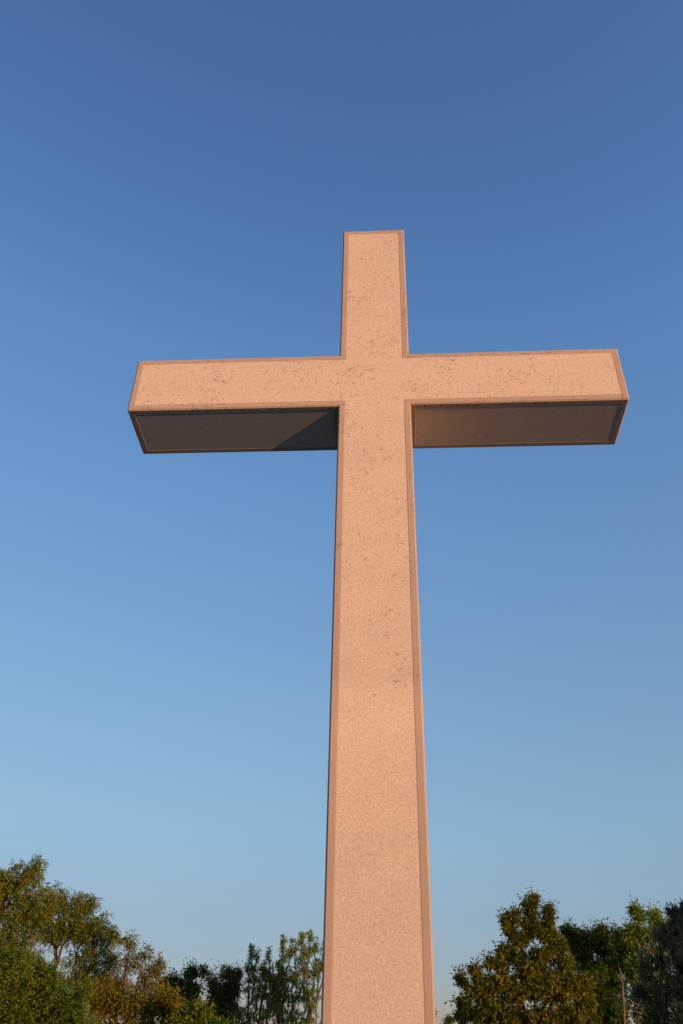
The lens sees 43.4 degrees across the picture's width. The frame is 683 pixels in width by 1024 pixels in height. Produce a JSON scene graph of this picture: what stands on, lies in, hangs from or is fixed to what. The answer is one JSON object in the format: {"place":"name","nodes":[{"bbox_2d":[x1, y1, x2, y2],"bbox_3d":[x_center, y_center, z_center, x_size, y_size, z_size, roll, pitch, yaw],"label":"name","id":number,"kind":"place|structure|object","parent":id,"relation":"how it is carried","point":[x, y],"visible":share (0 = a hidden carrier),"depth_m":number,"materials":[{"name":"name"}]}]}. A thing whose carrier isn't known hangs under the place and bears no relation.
{"place":"outdoors","nodes":[
{"label":"outdoors","id":0,"kind":"place"},
{"bbox_2d":[0,0,682,1023],"label":"sky","id":1,"kind":"structure","parent":0,"point":[180,179],"materials":[{"name":"blue"}]},
{"bbox_2d":[439,1011,472,1023],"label":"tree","id":2,"kind":"object","parent":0,"point":[448,1019],"visible":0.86,"depth_m":39.56,"materials":[{"name":"green plant"}]},
{"bbox_3d":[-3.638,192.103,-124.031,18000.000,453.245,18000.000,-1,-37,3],"label":"ground","id":3,"kind":"structure","parent":0,"visible":0},
{"bbox_2d":[0,853,62,968],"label":"broadleaf tree","id":4,"kind":"object","parent":3,"relation":"on","point":[12,887],"visible":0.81,"depth_m":20.68,"materials":[{"name":"green plant"}]},
{"bbox_2d":[0,939,99,1023],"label":"bush","id":5,"kind":"object","parent":3,"relation":"on","point":[43,993],"visible":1,"depth_m":14.11,"materials":[{"name":"green plant"}]},
{"bbox_2d":[20,880,131,994],"bbox_3d":[-6.655,12.343,19.912,3.246,7.159,1.315,-1,-37,3],"label":"broadleaf tree","id":6,"kind":"object","parent":3,"relation":"on","point":[76,930],"visible":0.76,"depth_m":21.13,"materials":[{"name":"green plant"}]},
{"bbox_2d":[67,966,190,1023],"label":"bush","id":7,"kind":"object","parent":3,"relation":"on","point":[127,1010],"visible":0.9,"depth_m":16.69,"materials":[{"name":"green plant"}]},
{"bbox_2d":[98,929,170,1020],"bbox_3d":[-4.829,12.285,18.695,1.719,5.864,1.003,-1,-37,3],"label":"sparse tree","id":8,"kind":"object","parent":3,"relation":"on","point":[154,970],"visible":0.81,"depth_m":19.83,"materials":[{"name":"green plant"}]},
{"bbox_2d":[154,957,211,1023],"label":"dark tree","id":9,"kind":"object","parent":3,"relation":"on","point":[189,985],"visible":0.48,"depth_m":23.14,"materials":[{"name":"green plant"}]},
{"bbox_2d":[165,993,234,1023],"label":"bush","id":10,"kind":"object","parent":3,"relation":"on","point":[195,1013],"visible":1,"depth_m":15.68,"materials":[{"name":"green plant"}]},
{"bbox_2d":[202,960,257,1023],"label":"dark tree","id":11,"kind":"object","parent":3,"relation":"on","point":[224,996],"visible":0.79,"depth_m":23.80,"materials":[{"name":"green plant"}]},
{"bbox_2d":[236,943,288,1023],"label":"tall shrub","id":12,"kind":"object","parent":3,"relation":"on","point":[266,1013],"visible":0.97,"depth_m":23.80,"materials":[{"name":"green plant"}]},
{"bbox_2d":[261,929,322,1023],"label":"tall shrub","id":13,"kind":"object","parent":3,"relation":"on","point":[304,998],"visible":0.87,"depth_m":23.92,"materials":[{"name":"green plant"}]},
{"bbox_2d":[128,230,628,1023],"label":"stone cross","id":14,"kind":"object","parent":3,"relation":"on","point":[374,402],"visible":1,"depth_m":11.34,"materials":[{"name":"stone"}]},
{"bbox_2d":[444,887,599,1023],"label":"conical tree","id":15,"kind":"object","parent":3,"relation":"on","point":[559,985],"visible":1,"depth_m":18.34,"materials":[{"name":"green plant"}]},
{"bbox_2d":[558,916,641,1023],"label":"dark tree","id":16,"kind":"object","parent":3,"relation":"on","point":[607,946],"visible":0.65,"depth_m":22.86,"materials":[{"name":"green plant"}]},
{"bbox_2d":[612,962,627,1023],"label":"dead tree","id":17,"kind":"object","parent":3,"relation":"on","point":[622,995],"visible":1,"depth_m":16.46,"materials":[{"name":"brown wood"}]},
{"bbox_2d":[613,895,676,1007],"bbox_3d":[7.747,12.745,20.003,2.199,7.158,1.399,6,-37,-7],"label":"broadleaf tree","id":18,"kind":"object","parent":3,"relation":"on","point":[634,932],"visible":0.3,"depth_m":21.51,"materials":[{"name":"green plant"}]},
{"bbox_2d":[626,897,682,1023],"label":"olive tree","id":19,"kind":"object","parent":3,"relation":"on","point":[657,995],"visible":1,"depth_m":14.74,"materials":[{"name":"green plant"}]}
]}

